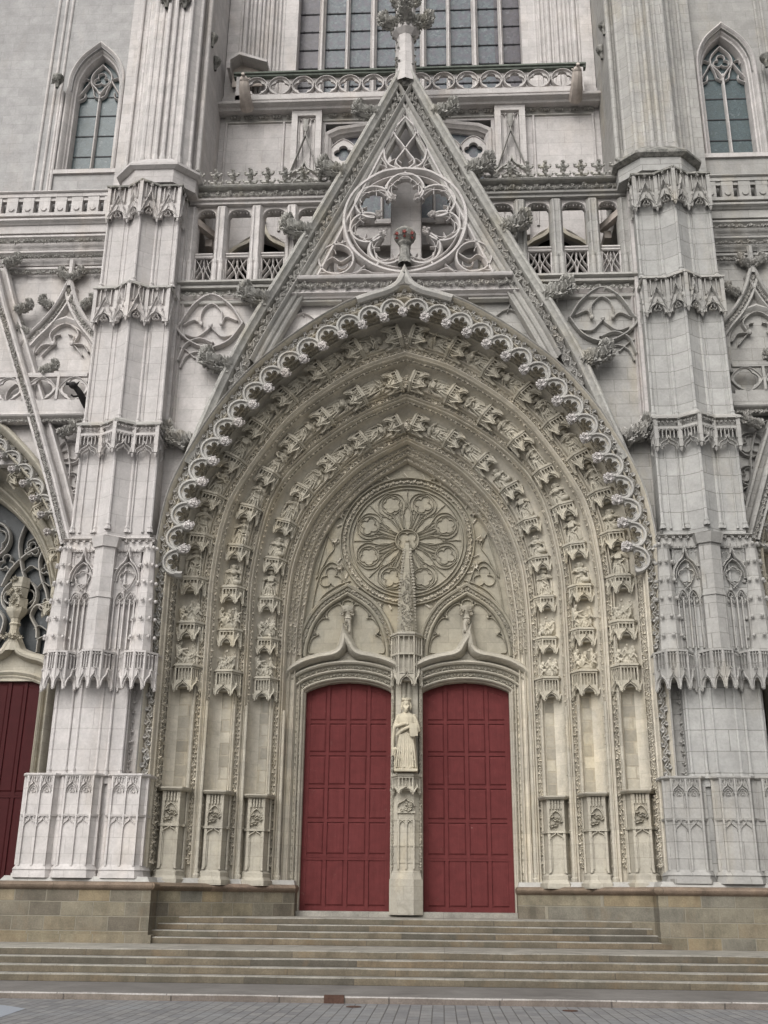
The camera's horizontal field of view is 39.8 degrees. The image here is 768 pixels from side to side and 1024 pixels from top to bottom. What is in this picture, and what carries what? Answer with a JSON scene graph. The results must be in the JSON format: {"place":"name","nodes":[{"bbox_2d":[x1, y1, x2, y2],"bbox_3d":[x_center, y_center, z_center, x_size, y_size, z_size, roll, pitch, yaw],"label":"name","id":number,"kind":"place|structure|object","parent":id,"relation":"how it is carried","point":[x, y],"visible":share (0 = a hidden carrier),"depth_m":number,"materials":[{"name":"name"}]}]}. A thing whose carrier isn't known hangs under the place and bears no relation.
{"place":"outdoors","nodes":[
{"label":"outdoors","id":0,"kind":"place"},
{"bbox_2d":[0,1005,25,1016],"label":"road","id":1,"kind":"structure","parent":0,"point":[5,1010],"depth_m":16.36,"materials":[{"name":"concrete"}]},
{"bbox_2d":[0,998,767,1023],"bbox_3d":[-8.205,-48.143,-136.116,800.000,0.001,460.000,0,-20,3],"label":"ground","id":2,"kind":"structure","parent":0,"point":[57,1011],"depth_m":16.31,"materials":[{"name":"grey stone"}]},
{"bbox_2d":[0,0,767,950],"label":"cathedral","id":3,"kind":"structure","parent":2,"relation":"on","point":[222,222],"depth_m":29.45,"materials":[{"name":"stone"}]},
{"bbox_2d":[0,682,39,878],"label":"door","id":4,"kind":"structure","parent":3,"relation":"in","point":[18,700],"depth_m":28.54,"materials":[{"name":"red wood"}]},
{"bbox_2d":[0,504,50,653],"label":"window","id":5,"kind":"structure","parent":3,"relation":"in","point":[21,555],"depth_m":30.28,"materials":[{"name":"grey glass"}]},
{"bbox_2d":[28,486,37,504],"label":"statue","id":6,"kind":"object","parent":3,"relation":"on","point":[32,491],"visible":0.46,"depth_m":29.66,"materials":[{"name":"stone"}]},
{"bbox_2d":[50,579,54,597],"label":"statue","id":7,"kind":"object","parent":3,"relation":"on","point":[52,589],"visible":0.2,"depth_m":28.68,"materials":[{"name":"stone"}]},
{"bbox_2d":[49,41,124,174],"bbox_3d":[-9.292,-12.912,34.165,2.200,5.249,0.640,0,-20,3],"label":"window","id":8,"kind":"structure","parent":3,"relation":"in","point":[89,135],"depth_m":34.27,"materials":[{"name":"grey glass"}]},
{"bbox_2d":[175,641,200,663],"bbox_3d":[-5.106,3.749,27.562,0.666,0.774,0.347,4,-20,-11],"label":"relief group","id":9,"kind":"object","parent":3,"relation":"attached to","point":[190,656],"visible":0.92,"depth_m":27.46,"materials":[{"name":"stone"}]},
{"bbox_2d":[179,601,201,620],"bbox_3d":[-5.121,2.694,27.942,0.636,0.675,0.350,4,-20,-11],"label":"relief group","id":10,"kind":"object","parent":3,"relation":"attached to","point":[194,613],"visible":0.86,"depth_m":27.84,"materials":[{"name":"stone"}]},
{"bbox_2d":[184,549,203,575],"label":"statue","id":11,"kind":"object","parent":3,"relation":"on","point":[196,564],"visible":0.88,"depth_m":28.34,"materials":[{"name":"stone"}]},
{"bbox_2d":[192,506,212,532],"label":"statue","id":12,"kind":"object","parent":3,"relation":"on","point":[202,520],"visible":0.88,"depth_m":28.77,"materials":[{"name":"stone"}]},
{"bbox_2d":[207,468,229,493],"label":"statue","id":13,"kind":"object","parent":3,"relation":"on","point":[219,484],"visible":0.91,"depth_m":29.12,"materials":[{"name":"stone"}]},
{"bbox_2d":[217,650,235,668],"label":"relief group","id":14,"kind":"object","parent":3,"relation":"attached to","point":[228,662],"visible":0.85,"depth_m":27.88,"materials":[{"name":"stone"}]},
{"bbox_2d":[218,607,241,627],"bbox_3d":[-4.146,2.879,28.415,0.630,0.670,0.329,4,-20,-11],"label":"relief group","id":15,"kind":"object","parent":3,"relation":"on","point":[226,621],"visible":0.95,"depth_m":28.30,"materials":[{"name":"stone"}]},
{"bbox_2d":[223,564,241,585],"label":"statue","id":16,"kind":"object","parent":3,"relation":"on","point":[232,573],"visible":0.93,"depth_m":28.73,"materials":[{"name":"stone"}]},
{"bbox_2d":[231,518,250,544],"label":"statue","id":17,"kind":"object","parent":3,"relation":"on","point":[242,534],"visible":0.95,"depth_m":29.17,"materials":[{"name":"stone"}]},
{"bbox_2d":[230,433,253,458],"bbox_3d":[-3.921,-1.852,29.558,0.622,0.881,0.405,32,-16,-2],"label":"statue","id":18,"kind":"object","parent":3,"relation":"on","point":[242,448],"visible":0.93,"depth_m":29.46,"materials":[{"name":"stone"}]},
{"bbox_2d":[232,65,264,87],"bbox_3d":[-4.602,-14.906,36.237,1.150,0.910,0.050,0,-20,3],"label":"doorway","id":19,"kind":"structure","parent":3,"relation":"in","point":[242,68],"depth_m":36.28,"materials":[{"name":"stone"}]},
{"bbox_2d":[244,481,266,506],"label":"statue","id":20,"kind":"object","parent":3,"relation":"on","point":[255,494],"visible":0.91,"depth_m":29.55,"materials":[{"name":"stone"}]},
{"bbox_2d":[255,654,275,676],"bbox_3d":[-3.221,4.206,28.672,0.599,0.696,0.312,5,-20,-11],"label":"relief group","id":21,"kind":"object","parent":3,"relation":"on","point":[266,669],"visible":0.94,"depth_m":28.56,"materials":[{"name":"stone"}]},
{"bbox_2d":[255,618,276,636],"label":"relief group","id":22,"kind":"object","parent":3,"relation":"on","point":[269,629],"visible":0.98,"depth_m":28.93,"materials":[{"name":"stone"}]},
{"bbox_2d":[256,401,280,425],"bbox_3d":[-3.217,-2.800,29.858,0.622,0.881,0.424,37,-15,0],"label":"statue","id":23,"kind":"object","parent":3,"relation":"on","point":[265,413],"visible":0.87,"depth_m":29.78,"materials":[{"name":"stone"}]},
{"bbox_2d":[261,570,278,595],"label":"statue","id":24,"kind":"object","parent":3,"relation":"on","point":[270,588],"visible":0.96,"depth_m":29.38,"materials":[{"name":"stone"}]},
{"bbox_2d":[268,537,284,557],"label":"statue","id":25,"kind":"object","parent":3,"relation":"on","point":[275,547],"visible":0.94,"depth_m":29.73,"materials":[{"name":"stone"}]},
{"bbox_2d":[266,448,287,472],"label":"statue","id":26,"kind":"object","parent":3,"relation":"on","point":[277,462],"visible":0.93,"depth_m":29.85,"materials":[{"name":"stone"}]},
{"bbox_2d":[280,496,299,521],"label":"statue","id":27,"kind":"object","parent":3,"relation":"on","point":[290,512],"visible":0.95,"depth_m":30.14,"materials":[{"name":"stone"}]},
{"bbox_2d":[287,374,313,396],"bbox_3d":[-2.355,-3.613,30.134,0.879,0.529,0.377,-41,-3,-11],"label":"statue","id":28,"kind":"object","parent":3,"relation":"on","point":[297,385],"visible":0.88,"depth_m":30.04,"materials":[{"name":"stone"}]},
{"bbox_2d":[292,419,317,442],"bbox_3d":[-2.207,-2.328,30.228,0.591,0.837,0.385,44,-13,2],"label":"statue","id":29,"kind":"object","parent":3,"relation":"on","point":[306,432],"visible":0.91,"depth_m":30.13,"materials":[{"name":"stone"}]},
{"bbox_2d":[301,466,324,490],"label":"statue","id":30,"kind":"object","parent":3,"relation":"on","point":[313,479],"visible":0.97,"depth_m":30.45,"materials":[{"name":"stone"}]},
{"bbox_2d":[321,351,347,373],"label":"statue","id":31,"kind":"object","parent":3,"relation":"on","point":[332,362],"visible":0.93,"depth_m":30.25,"materials":[{"name":"stone"}]},
{"bbox_2d":[325,398,352,418],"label":"statue","id":32,"kind":"object","parent":3,"relation":"on","point":[335,408],"visible":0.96,"depth_m":30.35,"materials":[{"name":"stone"}]},
{"bbox_2d":[330,443,354,464],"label":"statue","id":33,"kind":"object","parent":3,"relation":"on","point":[342,456],"visible":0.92,"depth_m":30.66,"materials":[{"name":"stone"}]},
{"bbox_2d":[299,683,390,911],"bbox_3d":[-0.992,7.556,28.517,2.460,5.950,0.145,0,-20,3],"label":"door","id":34,"kind":"structure","parent":3,"relation":"in","point":[345,843],"depth_m":28.39,"materials":[{"name":"red paint"}]},
{"bbox_2d":[358,335,381,353],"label":"statue","id":35,"kind":"object","parent":3,"relation":"on","point":[369,343],"visible":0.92,"depth_m":30.37,"materials":[{"name":"stone"}]},
{"bbox_2d":[361,379,387,398],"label":"statue","id":36,"kind":"object","parent":3,"relation":"on","point":[370,389],"visible":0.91,"depth_m":30.51,"materials":[{"name":"stone"}]},
{"bbox_2d":[363,423,388,443],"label":"statue","id":37,"kind":"object","parent":3,"relation":"on","point":[371,434],"visible":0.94,"depth_m":30.83,"materials":[{"name":"stone"}]},
{"bbox_2d":[391,697,420,772],"bbox_3d":[0.580,5.910,28.154,0.790,1.967,0.522,0,-20,3],"label":"statue","id":38,"kind":"object","parent":3,"relation":"on","point":[404,751],"visible":1,"depth_m":27.98,"materials":[{"name":"stone"}]},
{"bbox_2d":[323,120,492,218],"bbox_3d":[0.789,-11.142,34.829,5.560,3.980,0.460,0,-20,3],"label":"window","id":39,"kind":"structure","parent":3,"relation":"in","point":[472,138],"depth_m":35.17,"materials":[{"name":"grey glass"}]},
{"bbox_2d":[298,0,521,92],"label":"window","id":40,"kind":"structure","parent":3,"relation":"in","point":[335,34],"depth_m":38.00,"materials":[{"name":"grey glass"}]},
{"bbox_2d":[424,423,449,442],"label":"statue","id":41,"kind":"object","parent":3,"relation":"on","point":[437,432],"visible":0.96,"depth_m":30.76,"materials":[{"name":"stone"}]},
{"bbox_2d":[424,378,450,397],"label":"statue","id":42,"kind":"object","parent":3,"relation":"on","point":[440,388],"visible":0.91,"depth_m":30.41,"materials":[{"name":"stone"}]},
{"bbox_2d":[424,332,451,352],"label":"statue","id":43,"kind":"object","parent":3,"relation":"on","point":[435,343],"visible":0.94,"depth_m":30.29,"materials":[{"name":"stone"}]},
{"bbox_2d":[423,683,514,912],"bbox_3d":[2.224,7.530,28.353,2.460,5.950,0.145,0,-20,3],"label":"door","id":44,"kind":"structure","parent":3,"relation":"in","point":[468,857],"depth_m":28.23,"materials":[{"name":"red paint"}]},
{"bbox_2d":[459,439,482,462],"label":"statue","id":45,"kind":"object","parent":3,"relation":"on","point":[474,453],"visible":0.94,"depth_m":30.47,"materials":[{"name":"stone"}]},
{"bbox_2d":[461,395,486,417],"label":"statue","id":46,"kind":"object","parent":3,"relation":"on","point":[476,406],"visible":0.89,"depth_m":30.15,"materials":[{"name":"stone"}]},
{"bbox_2d":[463,349,489,370],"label":"statue","id":47,"kind":"object","parent":3,"relation":"on","point":[472,359],"visible":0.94,"depth_m":30.03,"materials":[{"name":"stone"}]},
{"bbox_2d":[492,468,511,488],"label":"statue","id":48,"kind":"object","parent":3,"relation":"on","point":[500,480],"visible":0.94,"depth_m":30.13,"materials":[{"name":"stone"}]},
{"bbox_2d":[495,417,519,440],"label":"statue","id":49,"kind":"object","parent":3,"relation":"on","point":[508,429],"visible":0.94,"depth_m":29.86,"materials":[{"name":"stone"}]},
{"bbox_2d":[499,370,525,393],"bbox_3d":[3.558,-3.662,29.819,0.881,0.622,0.405,41,1,16],"label":"statue","id":50,"kind":"object","parent":3,"relation":"on","point":[513,382],"visible":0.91,"depth_m":29.72,"materials":[{"name":"stone"}]},
{"bbox_2d":[514,494,533,519],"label":"statue","id":51,"kind":"object","parent":3,"relation":"on","point":[525,508],"visible":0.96,"depth_m":29.79,"materials":[{"name":"stone"}]},
{"bbox_2d":[525,443,546,469],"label":"statue","id":52,"kind":"object","parent":3,"relation":"on","point":[538,460],"visible":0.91,"depth_m":29.50,"materials":[{"name":"stone"}]},
{"bbox_2d":[528,535,546,555],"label":"statue","id":53,"kind":"object","parent":3,"relation":"on","point":[535,546],"visible":0.91,"depth_m":29.37,"materials":[{"name":"stone"}]},
{"bbox_2d":[532,396,556,421],"bbox_3d":[4.409,-2.860,29.482,0.622,0.881,0.400,-38,-18,5],"label":"statue","id":54,"kind":"object","parent":3,"relation":"on","point":[545,408],"visible":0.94,"depth_m":29.38,"materials":[{"name":"stone"}]},
{"bbox_2d":[536,569,552,594],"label":"statue","id":55,"kind":"object","parent":3,"relation":"on","point":[543,585],"visible":0.94,"depth_m":29.01,"materials":[{"name":"stone"}]},
{"bbox_2d":[537,617,555,636],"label":"relief group","id":56,"kind":"object","parent":3,"relation":"on","point":[548,629],"visible":0.94,"depth_m":28.52,"materials":[{"name":"stone"}]},
{"bbox_2d":[539,657,558,676],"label":"relief group","id":57,"kind":"object","parent":3,"relation":"attached to","point":[552,668],"visible":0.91,"depth_m":28.15,"materials":[{"name":"stone"}]},
{"bbox_2d":[548,483,569,504],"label":"statue","id":58,"kind":"object","parent":3,"relation":"on","point":[557,494],"visible":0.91,"depth_m":29.08,"materials":[{"name":"stone"}]},
{"bbox_2d":[559,429,583,455],"bbox_3d":[5.095,-1.921,29.113,0.622,0.879,0.377,-33,-19,6],"label":"statue","id":59,"kind":"object","parent":3,"relation":"on","point":[570,442],"visible":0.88,"depth_m":29.02,"materials":[{"name":"stone"}]},
{"bbox_2d":[563,516,582,542],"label":"statue","id":60,"kind":"object","parent":3,"relation":"on","point":[572,525],"visible":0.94,"depth_m":28.69,"materials":[{"name":"stone"}]},
{"bbox_2d":[572,562,590,583],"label":"statue","id":61,"kind":"object","parent":3,"relation":"on","point":[579,571],"visible":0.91,"depth_m":28.26,"materials":[{"name":"stone"}]},
{"bbox_2d":[571,604,595,627],"bbox_3d":[5.275,2.796,27.938,0.632,0.735,0.329,-5,-21,16],"label":"relief group","id":62,"kind":"object","parent":3,"relation":"attached to","point":[586,620],"visible":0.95,"depth_m":27.85,"materials":[{"name":"stone"}]},
{"bbox_2d":[573,648,596,669],"bbox_3d":[5.251,3.875,27.547,0.630,0.670,0.329,-5,-21,16],"label":"relief group","id":63,"kind":"object","parent":3,"relation":"attached to","point":[583,663],"visible":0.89,"depth_m":27.43,"materials":[{"name":"stone"}]},
{"bbox_2d":[584,463,605,490],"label":"statue","id":64,"kind":"object","parent":3,"relation":"on","point":[595,476],"visible":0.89,"depth_m":28.61,"materials":[{"name":"stone"}]},
{"bbox_2d":[602,509,618,530],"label":"statue","id":65,"kind":"object","parent":3,"relation":"on","point":[609,520],"visible":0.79,"depth_m":28.17,"materials":[{"name":"stone"}]},
{"bbox_2d":[610,546,629,573],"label":"statue","id":66,"kind":"object","parent":3,"relation":"on","point":[621,562],"visible":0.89,"depth_m":27.74,"materials":[{"name":"stone"}]},
{"bbox_2d":[612,599,633,619],"bbox_3d":[6.167,2.585,27.382,0.546,0.656,0.350,-5,-21,16],"label":"relief group","id":67,"kind":"object","parent":3,"relation":"attached to","point":[625,612],"visible":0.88,"depth_m":27.24,"materials":[{"name":"stone"}]},
{"bbox_2d":[615,644,637,662],"bbox_3d":[6.145,3.712,26.972,0.636,0.675,0.350,-5,-21,16],"label":"relief group","id":68,"kind":"object","parent":3,"relation":"attached to","point":[630,656],"visible":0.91,"depth_m":26.85,"materials":[{"name":"stone"}]},
{"bbox_2d":[696,22,767,158],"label":"window","id":69,"kind":"structure","parent":3,"relation":"in","point":[732,116],"depth_m":33.25,"materials":[{"name":"grey glass"}]},
{"bbox_2d":[764,532,767,541],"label":"statue","id":70,"kind":"object","parent":3,"relation":"on","point":[766,536],"visible":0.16,"depth_m":28.17,"materials":[{"name":"stone"}]},
{"bbox_2d":[0,989,767,1009],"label":"kerb","id":71,"kind":"structure","parent":2,"relation":"on","point":[401,999],"depth_m":17.91,"materials":[{"name":"stone"}]},
{"bbox_2d":[324,995,343,1003],"bbox_3d":[-0.844,8.241,17.929,0.340,0.130,0.065,0,-20,3],"label":"drain grate","id":72,"kind":"object","parent":71,"relation":"in","point":[333,999],"visible":1,"depth_m":17.90,"materials":[{"name":"metal"}]},
{"bbox_2d":[0,980,767,999],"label":"sidewalk","id":73,"kind":"structure","parent":0,"point":[418,990],"depth_m":19.10,"materials":[{"name":"stone"}]},
{"bbox_2d":[0,971,767,991],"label":"stair","id":74,"kind":"object","parent":73,"relation":"on","point":[399,981],"visible":0.91,"depth_m":20.11,"materials":[{"name":"stone"}]},
{"bbox_2d":[0,963,767,981],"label":"stair","id":75,"kind":"object","parent":74,"relation":"on","point":[405,972],"visible":0.91,"depth_m":20.47,"materials":[{"name":"stone"}]},
{"bbox_2d":[0,954,767,972],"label":"stair","id":76,"kind":"object","parent":75,"relation":"on","point":[407,963],"visible":0.87,"depth_m":20.82,"materials":[{"name":"stone"}]},
{"bbox_2d":[0,942,767,963],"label":"stair","id":77,"kind":"object","parent":76,"relation":"on","point":[442,953],"visible":0.77,"depth_m":21.38,"materials":[{"name":"stone"}]},
{"bbox_2d":[151,936,672,949],"bbox_3d":[0.393,9.652,23.716,11.900,0.162,0.368,0,-20,3],"label":"stair","id":78,"kind":"object","parent":77,"relation":"on","point":[414,943],"visible":0.87,"depth_m":23.55,"materials":[{"name":"stone"}]},
{"bbox_2d":[151,929,658,942],"bbox_3d":[0.411,9.633,24.072,11.860,0.161,0.371,0,-20,3],"label":"stair","id":79,"kind":"object","parent":78,"relation":"on","point":[408,935],"visible":0.85,"depth_m":23.92,"materials":[{"name":"stone"}]},
{"bbox_2d":[157,923,652,934],"bbox_3d":[0.429,9.615,24.430,11.820,0.162,0.370,0,-20,3],"label":"stair","id":80,"kind":"object","parent":79,"relation":"on","point":[413,928],"visible":0.83,"depth_m":24.27,"materials":[{"name":"stone"}]},
{"bbox_2d":[178,916,632,927],"bbox_3d":[0.529,10.156,26.311,11.780,0.162,3.620,0,-20,3],"label":"stair","id":81,"kind":"object","parent":80,"relation":"on","point":[502,922],"visible":0.74,"depth_m":24.67,"materials":[{"name":"stone"}]},
{"bbox_2d":[295,911,517,918],"bbox_3d":[0.588,10.427,27.414,5.900,0.171,1.160,0,-20,3],"label":"threshold","id":82,"kind":"object","parent":81,"relation":"on","point":[424,915],"visible":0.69,"depth_m":26.88,"materials":[{"name":"stone"}]}
]}

